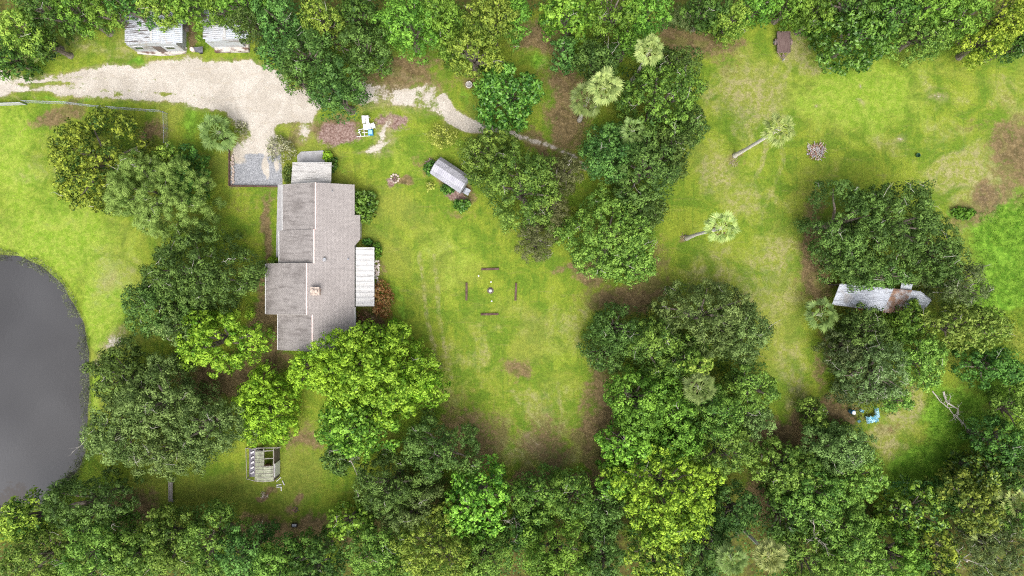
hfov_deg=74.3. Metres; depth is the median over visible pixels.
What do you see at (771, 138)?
cabbage palm
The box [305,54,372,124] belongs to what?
broadleaf tree
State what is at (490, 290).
marker stone
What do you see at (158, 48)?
door
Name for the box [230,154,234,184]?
rock edging
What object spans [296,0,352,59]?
broadleaf tree
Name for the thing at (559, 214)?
broadleaf tree
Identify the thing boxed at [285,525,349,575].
broadleaf tree
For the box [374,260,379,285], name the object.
rock border
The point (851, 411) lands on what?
barrel
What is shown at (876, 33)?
broadleaf tree
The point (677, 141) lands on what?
oak tree
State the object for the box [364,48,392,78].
broadleaf tree
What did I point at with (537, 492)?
broadleaf tree
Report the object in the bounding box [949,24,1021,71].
broadleaf tree
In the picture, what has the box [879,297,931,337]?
broadleaf tree
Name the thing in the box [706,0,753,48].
broadleaf tree
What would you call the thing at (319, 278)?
ranch house
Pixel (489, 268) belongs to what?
railroad tie
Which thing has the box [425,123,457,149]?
shrub
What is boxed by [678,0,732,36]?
broadleaf tree
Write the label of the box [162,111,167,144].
wire fence
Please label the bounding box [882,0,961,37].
broadleaf tree
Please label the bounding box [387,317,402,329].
shrub
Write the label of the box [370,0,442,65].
broadleaf tree
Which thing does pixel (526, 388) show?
ground
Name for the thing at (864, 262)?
oak tree
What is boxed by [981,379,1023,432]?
broadleaf tree
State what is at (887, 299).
pole barn
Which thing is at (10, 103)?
farm gate
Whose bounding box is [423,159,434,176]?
shrub
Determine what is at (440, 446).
oak tree
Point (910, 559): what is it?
broadleaf tree
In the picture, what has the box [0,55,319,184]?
driveway
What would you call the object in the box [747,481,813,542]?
broadleaf tree
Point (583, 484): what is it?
broadleaf tree
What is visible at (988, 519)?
broadleaf tree
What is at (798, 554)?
broadleaf tree
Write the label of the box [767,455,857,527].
broadleaf tree
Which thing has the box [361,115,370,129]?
lounge chair
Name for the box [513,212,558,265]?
broadleaf tree
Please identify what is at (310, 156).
concrete slab
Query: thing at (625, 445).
broadleaf tree
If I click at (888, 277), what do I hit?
oak tree
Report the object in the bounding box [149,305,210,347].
oak tree
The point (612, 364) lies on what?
oak tree
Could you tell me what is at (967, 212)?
shrub
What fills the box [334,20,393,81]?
oak tree
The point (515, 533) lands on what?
broadleaf tree
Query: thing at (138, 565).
broadleaf tree
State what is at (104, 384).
oak tree
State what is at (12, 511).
oak tree
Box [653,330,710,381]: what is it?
broadleaf tree
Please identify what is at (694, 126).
oak tree
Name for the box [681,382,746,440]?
broadleaf tree
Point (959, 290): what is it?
oak tree
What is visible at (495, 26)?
broadleaf tree
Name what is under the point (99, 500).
oak tree
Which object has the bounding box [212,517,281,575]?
broadleaf tree
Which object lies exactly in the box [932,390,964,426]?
fallen trunk
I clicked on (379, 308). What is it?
shrub
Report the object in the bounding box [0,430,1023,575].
undergrowth
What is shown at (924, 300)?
tin sheet
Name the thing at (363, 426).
broadleaf tree
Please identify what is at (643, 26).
broadleaf tree
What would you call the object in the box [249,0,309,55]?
broadleaf tree
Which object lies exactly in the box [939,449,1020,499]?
broadleaf tree
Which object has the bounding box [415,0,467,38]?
broadleaf tree
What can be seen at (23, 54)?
fan palmetto
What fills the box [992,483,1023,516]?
fan palmetto
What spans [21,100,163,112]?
wire fence
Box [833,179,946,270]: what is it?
oak tree
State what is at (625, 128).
cabbage palm
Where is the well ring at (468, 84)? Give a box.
[466,81,471,87]
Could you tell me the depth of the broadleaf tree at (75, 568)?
78.67 m
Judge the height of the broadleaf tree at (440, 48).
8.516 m
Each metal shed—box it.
[125,10,185,51]
[203,10,246,47]
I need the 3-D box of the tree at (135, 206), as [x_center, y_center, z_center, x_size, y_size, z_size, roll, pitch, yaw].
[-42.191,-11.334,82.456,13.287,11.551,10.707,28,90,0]
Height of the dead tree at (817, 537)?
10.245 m
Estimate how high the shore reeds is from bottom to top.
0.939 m
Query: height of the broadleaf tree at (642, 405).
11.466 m
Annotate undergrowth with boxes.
[0,0,1019,65]
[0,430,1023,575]
[611,64,766,472]
[837,321,945,418]
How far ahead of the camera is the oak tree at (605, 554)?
80.40 m
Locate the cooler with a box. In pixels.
[368,129,373,135]
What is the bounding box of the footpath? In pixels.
[350,79,586,169]
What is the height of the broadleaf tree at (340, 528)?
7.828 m
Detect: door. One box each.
[152,46,167,51]
[275,460,279,476]
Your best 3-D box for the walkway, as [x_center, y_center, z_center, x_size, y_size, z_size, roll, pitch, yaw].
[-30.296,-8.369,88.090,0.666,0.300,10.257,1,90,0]
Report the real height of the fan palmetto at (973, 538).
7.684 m
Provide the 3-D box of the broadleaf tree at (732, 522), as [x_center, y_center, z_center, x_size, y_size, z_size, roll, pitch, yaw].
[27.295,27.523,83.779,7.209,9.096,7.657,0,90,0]
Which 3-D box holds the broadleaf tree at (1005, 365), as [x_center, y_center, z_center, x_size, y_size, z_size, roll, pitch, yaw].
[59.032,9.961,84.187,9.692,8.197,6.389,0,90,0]
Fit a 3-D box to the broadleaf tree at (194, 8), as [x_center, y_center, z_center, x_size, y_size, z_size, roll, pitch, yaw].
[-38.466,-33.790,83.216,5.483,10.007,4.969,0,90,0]
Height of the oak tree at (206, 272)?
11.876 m
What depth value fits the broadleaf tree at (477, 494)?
79.62 m
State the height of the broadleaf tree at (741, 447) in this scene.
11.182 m
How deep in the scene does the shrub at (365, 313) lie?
86.60 m
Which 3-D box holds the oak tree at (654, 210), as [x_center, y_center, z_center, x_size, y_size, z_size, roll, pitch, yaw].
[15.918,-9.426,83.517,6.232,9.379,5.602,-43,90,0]
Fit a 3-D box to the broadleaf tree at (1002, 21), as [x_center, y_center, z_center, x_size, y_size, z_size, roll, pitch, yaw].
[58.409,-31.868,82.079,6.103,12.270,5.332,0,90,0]
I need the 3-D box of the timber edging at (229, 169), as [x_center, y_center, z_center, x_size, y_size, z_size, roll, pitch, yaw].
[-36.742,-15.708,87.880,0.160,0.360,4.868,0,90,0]
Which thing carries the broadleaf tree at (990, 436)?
on the ground at (526, 388)
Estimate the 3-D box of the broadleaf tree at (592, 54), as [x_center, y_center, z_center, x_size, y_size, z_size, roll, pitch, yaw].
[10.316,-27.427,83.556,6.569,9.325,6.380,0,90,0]
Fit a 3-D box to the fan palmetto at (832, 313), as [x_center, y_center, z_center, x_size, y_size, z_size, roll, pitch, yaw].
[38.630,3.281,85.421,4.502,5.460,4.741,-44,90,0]
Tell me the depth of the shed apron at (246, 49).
87.50 m
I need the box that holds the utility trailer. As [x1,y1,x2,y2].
[773,31,792,60]
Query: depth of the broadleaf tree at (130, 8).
80.26 m
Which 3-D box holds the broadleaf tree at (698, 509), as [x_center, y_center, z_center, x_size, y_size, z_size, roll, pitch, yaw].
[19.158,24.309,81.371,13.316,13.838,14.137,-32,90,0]
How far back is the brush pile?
87.79 m
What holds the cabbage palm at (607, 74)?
on the ground at (526, 388)
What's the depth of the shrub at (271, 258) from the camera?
87.00 m
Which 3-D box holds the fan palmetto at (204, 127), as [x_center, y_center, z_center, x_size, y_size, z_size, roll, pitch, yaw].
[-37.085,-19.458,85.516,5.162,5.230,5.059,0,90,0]
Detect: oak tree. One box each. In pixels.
[0,485,76,544]
[38,466,146,538]
[46,105,161,216]
[69,396,159,467]
[79,335,162,408]
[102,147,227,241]
[108,350,223,441]
[120,278,199,339]
[123,421,218,482]
[131,218,276,316]
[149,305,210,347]
[159,388,266,468]
[224,0,285,53]
[275,23,341,82]
[278,50,323,108]
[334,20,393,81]
[352,441,442,523]
[379,475,459,536]
[400,407,481,485]
[576,329,631,375]
[577,523,626,575]
[581,299,646,357]
[581,477,626,544]
[619,189,669,232]
[622,519,690,575]
[646,122,694,185]
[646,278,754,361]
[647,45,703,86]
[677,101,710,149]
[705,299,779,366]
[728,399,776,441]
[792,177,899,272]
[799,419,878,475]
[807,240,888,286]
[827,333,911,400]
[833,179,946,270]
[836,300,894,348]
[839,252,915,293]
[893,216,971,289]
[895,523,964,575]
[906,258,994,314]
[945,501,1023,575]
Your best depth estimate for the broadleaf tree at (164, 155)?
82.82 m
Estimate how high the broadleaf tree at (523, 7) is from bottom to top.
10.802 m
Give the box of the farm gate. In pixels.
[0,102,26,105]
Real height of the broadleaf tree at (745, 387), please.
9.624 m
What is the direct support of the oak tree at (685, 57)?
on the ground at (526, 388)
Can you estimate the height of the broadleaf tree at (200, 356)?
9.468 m
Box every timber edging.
[228,149,230,185]
[230,185,277,186]
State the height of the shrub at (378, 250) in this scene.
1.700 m
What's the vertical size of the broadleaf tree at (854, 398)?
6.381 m
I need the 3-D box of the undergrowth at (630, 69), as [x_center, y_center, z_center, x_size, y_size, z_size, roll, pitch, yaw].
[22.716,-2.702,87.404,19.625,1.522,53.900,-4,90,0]
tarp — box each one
[865,415,878,423]
[874,407,879,417]
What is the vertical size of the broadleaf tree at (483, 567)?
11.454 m
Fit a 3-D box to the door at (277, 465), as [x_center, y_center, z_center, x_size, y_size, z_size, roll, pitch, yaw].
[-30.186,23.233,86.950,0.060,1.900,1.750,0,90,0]
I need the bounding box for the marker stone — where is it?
[487,287,493,293]
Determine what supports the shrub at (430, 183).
on the ground at (526, 388)
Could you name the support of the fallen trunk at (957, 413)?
on the ground at (526, 388)
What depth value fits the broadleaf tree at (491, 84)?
81.46 m
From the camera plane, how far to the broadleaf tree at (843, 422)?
85.98 m
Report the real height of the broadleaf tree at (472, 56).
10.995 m
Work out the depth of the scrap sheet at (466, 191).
87.19 m
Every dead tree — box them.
[503,509,521,526]
[803,519,831,555]
[933,540,988,569]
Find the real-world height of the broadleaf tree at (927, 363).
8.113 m
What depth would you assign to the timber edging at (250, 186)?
87.70 m
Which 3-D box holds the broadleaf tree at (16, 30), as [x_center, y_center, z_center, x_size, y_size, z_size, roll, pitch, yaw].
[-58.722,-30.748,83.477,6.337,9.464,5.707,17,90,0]
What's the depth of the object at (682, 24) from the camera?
84.96 m
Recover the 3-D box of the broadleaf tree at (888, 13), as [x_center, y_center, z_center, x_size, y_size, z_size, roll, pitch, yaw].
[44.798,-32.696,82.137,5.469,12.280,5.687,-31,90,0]
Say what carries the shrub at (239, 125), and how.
on the ground at (526, 388)
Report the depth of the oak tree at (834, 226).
78.89 m
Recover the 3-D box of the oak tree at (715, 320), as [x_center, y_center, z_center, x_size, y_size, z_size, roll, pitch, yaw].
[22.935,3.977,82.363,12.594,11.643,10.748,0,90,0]
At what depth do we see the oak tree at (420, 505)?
80.32 m
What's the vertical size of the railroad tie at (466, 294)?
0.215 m
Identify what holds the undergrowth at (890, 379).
on the ground at (526, 388)
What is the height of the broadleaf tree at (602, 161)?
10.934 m
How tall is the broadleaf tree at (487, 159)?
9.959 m
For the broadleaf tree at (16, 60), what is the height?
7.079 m
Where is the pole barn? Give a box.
[831,284,920,313]
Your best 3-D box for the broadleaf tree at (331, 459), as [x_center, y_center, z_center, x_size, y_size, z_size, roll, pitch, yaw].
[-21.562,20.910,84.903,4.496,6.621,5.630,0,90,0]
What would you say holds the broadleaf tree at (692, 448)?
on the ground at (526, 388)
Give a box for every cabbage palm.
[569,80,605,122]
[586,65,624,107]
[620,116,645,143]
[629,32,664,82]
[673,372,716,404]
[684,210,741,242]
[710,531,748,575]
[732,111,795,158]
[743,529,789,573]
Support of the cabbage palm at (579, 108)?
on the ground at (526, 388)
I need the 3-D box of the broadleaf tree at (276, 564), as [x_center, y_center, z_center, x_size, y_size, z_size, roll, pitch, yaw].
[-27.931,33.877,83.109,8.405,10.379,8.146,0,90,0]
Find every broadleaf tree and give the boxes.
[0,7,64,59]
[0,35,44,83]
[0,511,99,575]
[12,0,92,37]
[24,22,75,65]
[50,0,113,39]
[50,505,142,575]
[77,0,129,35]
[93,513,177,575]
[103,0,164,30]
[130,0,188,32]
[134,502,209,575]
[146,141,204,171]
[165,0,226,41]
[165,142,210,205]
[174,306,276,379]
[175,498,254,575]
[202,0,250,35]
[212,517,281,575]
[215,0,275,30]
[231,359,302,448]
[247,531,311,575]
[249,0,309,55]
[256,37,287,76]
[284,349,332,391]
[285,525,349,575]
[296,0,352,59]
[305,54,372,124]
[306,328,402,404]
[313,393,401,463]
[316,318,452,430]
[319,433,360,476]
[326,499,376,540]
[332,0,387,47]
[343,522,412,575]
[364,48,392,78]
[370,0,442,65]
[388,500,487,575]
[389,359,442,402]
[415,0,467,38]
[435,22,465,71]
[437,453,510,545]
[442,26,504,81]
[455,126,520,194]
[459,0,520,55]
[459,519,514,575]
[472,59,545,133]
[481,141,561,234]
[499,0,531,51]
[500,507,546,552]
[504,462,572,527]
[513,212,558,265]
[516,513,595,575]
[533,191,571,230]
[535,0,603,50]
[542,466,597,525]
[544,181,661,281]
[546,153,584,196]
[548,34,579,75]
[571,38,624,88]
[576,119,641,187]
[580,0,641,45]
[593,413,664,476]
[594,459,634,500]
[598,436,726,550]
[599,247,660,288]
[602,361,683,442]
[605,124,681,210]
[609,26,644,62]
[613,59,708,145]
[617,315,684,378]
[619,0,674,52]
[649,422,708,467]
[652,379,698,447]
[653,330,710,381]
[671,355,713,377]
[672,507,731,575]
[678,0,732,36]
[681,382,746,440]
[690,411,761,479]
[705,479,763,539]
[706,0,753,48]
[716,358,780,415]
[730,0,784,26]
[742,434,823,498]
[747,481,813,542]
[754,0,815,32]
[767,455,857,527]
[771,520,841,575]
[790,0,838,36]
[793,395,828,432]
[807,5,901,76]
[808,489,880,562]
[811,320,870,371]
[818,418,853,438]
[820,0,883,19]
[820,518,892,575]
[822,368,896,406]
[825,450,890,504]
[850,0,924,48]
[857,508,934,575]
[868,385,914,413]
[871,472,951,541]
[875,329,949,392]
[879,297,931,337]
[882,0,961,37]
[885,13,956,67]
[896,300,994,353]
[918,461,1005,535]
[921,474,982,516]
[927,0,995,51]
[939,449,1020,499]
[946,304,1016,354]
[948,344,1023,390]
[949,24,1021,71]
[955,0,1023,46]
[957,413,1023,467]
[975,439,1023,492]
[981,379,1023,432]
[981,485,1023,536]
[983,29,1023,63]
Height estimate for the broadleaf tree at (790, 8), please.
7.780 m
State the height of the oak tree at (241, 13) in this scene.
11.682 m
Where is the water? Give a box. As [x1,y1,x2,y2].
[0,255,88,511]
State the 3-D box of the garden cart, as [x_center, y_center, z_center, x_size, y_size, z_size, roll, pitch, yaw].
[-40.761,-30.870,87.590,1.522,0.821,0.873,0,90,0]
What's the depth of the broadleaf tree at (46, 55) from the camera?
82.69 m
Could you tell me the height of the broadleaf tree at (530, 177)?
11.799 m
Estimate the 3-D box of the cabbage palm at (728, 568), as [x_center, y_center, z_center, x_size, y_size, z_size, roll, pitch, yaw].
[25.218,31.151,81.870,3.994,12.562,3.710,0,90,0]
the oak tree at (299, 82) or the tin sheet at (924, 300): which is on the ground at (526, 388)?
the oak tree at (299, 82)
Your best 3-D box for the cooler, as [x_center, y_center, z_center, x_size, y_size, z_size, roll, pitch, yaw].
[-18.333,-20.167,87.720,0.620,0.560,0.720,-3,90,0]
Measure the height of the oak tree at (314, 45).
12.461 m
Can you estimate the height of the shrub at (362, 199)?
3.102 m
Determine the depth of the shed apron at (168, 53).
87.86 m
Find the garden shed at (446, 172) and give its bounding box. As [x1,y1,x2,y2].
[430,157,468,193]
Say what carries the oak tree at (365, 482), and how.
on the ground at (526, 388)
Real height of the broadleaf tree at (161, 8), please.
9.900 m
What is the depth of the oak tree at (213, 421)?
80.38 m
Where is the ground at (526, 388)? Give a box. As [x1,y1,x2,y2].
[0,0,1023,575]
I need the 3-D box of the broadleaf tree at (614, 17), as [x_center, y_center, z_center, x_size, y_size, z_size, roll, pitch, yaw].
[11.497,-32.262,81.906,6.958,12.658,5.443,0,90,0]
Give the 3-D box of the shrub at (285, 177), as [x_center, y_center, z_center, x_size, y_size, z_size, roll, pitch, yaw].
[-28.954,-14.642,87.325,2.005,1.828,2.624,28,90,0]
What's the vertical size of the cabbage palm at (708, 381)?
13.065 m
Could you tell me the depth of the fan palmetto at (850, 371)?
84.01 m
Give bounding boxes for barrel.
[848,409,855,414]
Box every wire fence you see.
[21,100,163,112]
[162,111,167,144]
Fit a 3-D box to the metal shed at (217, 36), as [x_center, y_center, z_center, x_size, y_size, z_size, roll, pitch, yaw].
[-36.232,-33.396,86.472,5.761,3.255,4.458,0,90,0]
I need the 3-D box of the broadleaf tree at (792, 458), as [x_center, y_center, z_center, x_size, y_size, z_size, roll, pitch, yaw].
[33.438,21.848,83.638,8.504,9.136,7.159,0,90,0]
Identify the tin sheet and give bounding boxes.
[900,283,912,289]
[916,292,930,308]
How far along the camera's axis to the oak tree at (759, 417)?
80.96 m
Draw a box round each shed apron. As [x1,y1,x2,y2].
[137,47,186,55]
[214,43,249,52]
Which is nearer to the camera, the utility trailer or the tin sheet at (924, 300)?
the tin sheet at (924, 300)
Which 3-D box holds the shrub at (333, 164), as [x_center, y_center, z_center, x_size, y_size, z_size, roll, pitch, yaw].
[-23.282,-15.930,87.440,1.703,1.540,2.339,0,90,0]
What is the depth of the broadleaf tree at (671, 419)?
79.69 m
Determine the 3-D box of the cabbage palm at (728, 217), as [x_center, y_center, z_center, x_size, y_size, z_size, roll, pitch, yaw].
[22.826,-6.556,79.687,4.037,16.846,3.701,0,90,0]
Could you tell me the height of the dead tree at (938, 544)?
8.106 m
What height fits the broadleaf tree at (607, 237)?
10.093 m
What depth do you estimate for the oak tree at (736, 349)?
79.86 m
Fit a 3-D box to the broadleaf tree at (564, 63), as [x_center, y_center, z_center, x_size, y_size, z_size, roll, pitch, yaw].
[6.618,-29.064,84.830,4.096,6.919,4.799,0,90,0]
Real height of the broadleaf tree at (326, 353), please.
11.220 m
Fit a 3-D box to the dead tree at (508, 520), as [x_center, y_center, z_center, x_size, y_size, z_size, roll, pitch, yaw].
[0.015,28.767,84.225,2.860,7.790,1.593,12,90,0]
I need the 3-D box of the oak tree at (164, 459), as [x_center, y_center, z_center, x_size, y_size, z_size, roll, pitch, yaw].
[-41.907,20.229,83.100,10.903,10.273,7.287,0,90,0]
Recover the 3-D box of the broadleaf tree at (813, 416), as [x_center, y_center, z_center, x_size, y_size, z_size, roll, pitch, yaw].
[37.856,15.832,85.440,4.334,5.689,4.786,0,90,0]
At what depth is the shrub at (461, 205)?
86.88 m
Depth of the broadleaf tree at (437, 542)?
78.51 m
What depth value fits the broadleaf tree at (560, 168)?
82.25 m
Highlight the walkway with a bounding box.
[276,184,282,257]
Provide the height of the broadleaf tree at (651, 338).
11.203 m
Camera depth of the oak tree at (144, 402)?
79.93 m
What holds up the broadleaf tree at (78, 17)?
on the ground at (526, 388)
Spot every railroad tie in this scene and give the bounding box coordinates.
[465,283,467,299]
[481,268,498,269]
[481,313,497,314]
[514,283,516,300]
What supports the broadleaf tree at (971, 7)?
on the ground at (526, 388)
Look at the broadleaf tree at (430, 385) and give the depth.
80.97 m
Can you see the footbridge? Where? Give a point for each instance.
(170, 492)
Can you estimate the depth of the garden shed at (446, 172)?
85.81 m
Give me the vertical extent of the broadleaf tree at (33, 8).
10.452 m
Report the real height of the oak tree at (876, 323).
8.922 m
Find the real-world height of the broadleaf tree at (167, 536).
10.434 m
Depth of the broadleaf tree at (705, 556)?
80.13 m
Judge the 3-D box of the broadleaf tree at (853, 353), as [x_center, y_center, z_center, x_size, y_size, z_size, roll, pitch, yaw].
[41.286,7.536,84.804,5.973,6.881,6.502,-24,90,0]
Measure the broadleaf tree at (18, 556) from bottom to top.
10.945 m
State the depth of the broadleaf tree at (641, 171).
78.48 m
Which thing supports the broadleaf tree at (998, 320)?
on the ground at (526, 388)
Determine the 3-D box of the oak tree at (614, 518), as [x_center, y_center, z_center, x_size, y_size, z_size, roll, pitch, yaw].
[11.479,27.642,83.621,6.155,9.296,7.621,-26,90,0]
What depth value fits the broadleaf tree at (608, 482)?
81.11 m
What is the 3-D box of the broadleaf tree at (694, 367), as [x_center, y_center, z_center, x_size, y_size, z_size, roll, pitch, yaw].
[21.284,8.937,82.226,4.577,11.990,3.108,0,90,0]
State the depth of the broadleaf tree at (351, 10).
79.70 m
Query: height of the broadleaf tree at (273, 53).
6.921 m
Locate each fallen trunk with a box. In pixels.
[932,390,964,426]
[942,391,969,430]
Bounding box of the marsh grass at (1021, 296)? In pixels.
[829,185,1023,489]
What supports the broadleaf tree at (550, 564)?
on the ground at (526, 388)
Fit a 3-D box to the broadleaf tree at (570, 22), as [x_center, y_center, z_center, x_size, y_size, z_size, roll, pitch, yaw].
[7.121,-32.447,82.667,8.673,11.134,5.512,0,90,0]
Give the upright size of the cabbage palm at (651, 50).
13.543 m
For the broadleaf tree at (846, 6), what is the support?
on the ground at (526, 388)
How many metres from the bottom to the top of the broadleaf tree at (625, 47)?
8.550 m
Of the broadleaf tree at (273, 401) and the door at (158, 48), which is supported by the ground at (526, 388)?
the broadleaf tree at (273, 401)
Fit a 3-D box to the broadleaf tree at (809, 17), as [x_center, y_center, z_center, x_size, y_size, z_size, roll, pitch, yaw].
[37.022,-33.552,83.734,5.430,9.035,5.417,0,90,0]
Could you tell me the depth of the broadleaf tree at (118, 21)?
80.66 m
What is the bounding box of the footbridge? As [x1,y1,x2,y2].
[168,481,173,501]
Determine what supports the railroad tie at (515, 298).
on the ground at (526, 388)
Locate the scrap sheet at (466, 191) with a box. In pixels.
[462,187,470,194]
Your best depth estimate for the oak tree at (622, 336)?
81.44 m
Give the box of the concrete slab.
[297,150,324,161]
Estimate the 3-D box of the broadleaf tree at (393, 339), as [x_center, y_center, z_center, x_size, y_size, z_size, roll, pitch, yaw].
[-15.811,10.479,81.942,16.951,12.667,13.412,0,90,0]
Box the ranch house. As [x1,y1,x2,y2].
[265,162,374,350]
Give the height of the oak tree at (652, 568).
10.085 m
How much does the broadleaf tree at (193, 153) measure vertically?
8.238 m
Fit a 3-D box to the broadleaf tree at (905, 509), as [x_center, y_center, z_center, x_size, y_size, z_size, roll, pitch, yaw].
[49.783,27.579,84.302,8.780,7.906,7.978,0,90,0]
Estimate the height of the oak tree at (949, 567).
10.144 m
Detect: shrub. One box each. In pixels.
[234,120,247,135]
[265,134,296,163]
[267,256,277,263]
[281,163,291,183]
[322,150,332,161]
[327,157,337,173]
[355,189,379,224]
[356,308,384,340]
[362,238,372,245]
[371,279,395,318]
[372,242,382,259]
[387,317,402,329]
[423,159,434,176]
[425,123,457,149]
[426,180,433,192]
[440,184,455,194]
[453,198,471,214]
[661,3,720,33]
[792,14,843,40]
[951,206,976,220]
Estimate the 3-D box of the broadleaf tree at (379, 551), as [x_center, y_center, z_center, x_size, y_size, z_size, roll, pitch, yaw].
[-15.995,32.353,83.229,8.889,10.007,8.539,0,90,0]
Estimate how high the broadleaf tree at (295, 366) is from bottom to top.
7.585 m
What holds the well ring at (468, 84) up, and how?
on the ground at (526, 388)
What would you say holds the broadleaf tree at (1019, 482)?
on the ground at (526, 388)
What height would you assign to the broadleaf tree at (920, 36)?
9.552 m
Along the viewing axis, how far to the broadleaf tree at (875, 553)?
79.99 m
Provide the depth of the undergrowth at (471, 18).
87.59 m
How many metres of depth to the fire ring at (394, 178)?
87.86 m
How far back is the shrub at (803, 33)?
86.64 m
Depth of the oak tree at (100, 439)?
80.10 m
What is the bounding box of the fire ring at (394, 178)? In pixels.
[390,173,399,182]
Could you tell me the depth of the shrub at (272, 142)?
86.85 m
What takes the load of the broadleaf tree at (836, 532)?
on the ground at (526, 388)
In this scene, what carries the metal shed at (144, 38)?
on the ground at (526, 388)
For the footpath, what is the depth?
88.03 m
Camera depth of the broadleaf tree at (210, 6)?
80.33 m
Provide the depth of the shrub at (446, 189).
87.11 m
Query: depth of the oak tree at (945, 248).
80.22 m
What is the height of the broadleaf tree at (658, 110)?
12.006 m
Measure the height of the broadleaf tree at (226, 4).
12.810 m
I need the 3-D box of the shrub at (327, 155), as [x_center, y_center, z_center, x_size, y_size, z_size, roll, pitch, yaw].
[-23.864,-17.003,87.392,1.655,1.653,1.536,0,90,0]
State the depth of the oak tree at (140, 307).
80.47 m
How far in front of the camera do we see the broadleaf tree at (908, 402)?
83.57 m
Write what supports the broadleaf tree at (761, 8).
on the ground at (526, 388)
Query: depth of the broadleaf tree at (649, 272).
82.02 m
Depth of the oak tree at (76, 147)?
80.87 m
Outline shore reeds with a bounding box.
[0,248,91,516]
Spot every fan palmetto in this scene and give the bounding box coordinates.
[14,41,38,61]
[198,112,239,152]
[803,297,839,333]
[841,360,870,385]
[955,526,1006,561]
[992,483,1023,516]
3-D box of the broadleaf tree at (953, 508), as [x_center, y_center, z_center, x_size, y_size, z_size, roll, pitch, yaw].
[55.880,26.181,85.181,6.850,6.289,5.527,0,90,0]
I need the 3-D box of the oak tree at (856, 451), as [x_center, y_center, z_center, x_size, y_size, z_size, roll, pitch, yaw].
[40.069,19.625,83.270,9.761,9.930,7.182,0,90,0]
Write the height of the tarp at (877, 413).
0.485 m
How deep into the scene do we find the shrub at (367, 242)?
87.26 m
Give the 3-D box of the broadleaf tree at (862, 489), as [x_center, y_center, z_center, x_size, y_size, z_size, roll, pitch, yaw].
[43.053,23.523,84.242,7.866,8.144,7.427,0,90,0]
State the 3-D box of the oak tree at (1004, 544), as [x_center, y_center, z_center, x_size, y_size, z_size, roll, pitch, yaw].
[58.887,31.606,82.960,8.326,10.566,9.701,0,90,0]
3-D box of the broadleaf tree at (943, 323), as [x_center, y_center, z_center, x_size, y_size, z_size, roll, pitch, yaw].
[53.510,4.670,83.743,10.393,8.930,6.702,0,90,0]
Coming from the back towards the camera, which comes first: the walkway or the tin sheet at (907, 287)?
the walkway
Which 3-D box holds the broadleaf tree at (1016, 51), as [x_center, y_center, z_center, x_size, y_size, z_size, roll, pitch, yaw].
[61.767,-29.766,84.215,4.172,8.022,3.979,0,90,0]
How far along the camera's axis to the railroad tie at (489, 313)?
87.88 m
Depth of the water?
88.42 m
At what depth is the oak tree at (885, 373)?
81.41 m
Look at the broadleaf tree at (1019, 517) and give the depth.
82.10 m
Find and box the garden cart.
[190,45,202,53]
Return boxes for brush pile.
[806,139,825,160]
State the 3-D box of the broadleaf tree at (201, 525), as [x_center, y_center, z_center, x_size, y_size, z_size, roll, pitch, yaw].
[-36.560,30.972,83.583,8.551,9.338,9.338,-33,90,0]

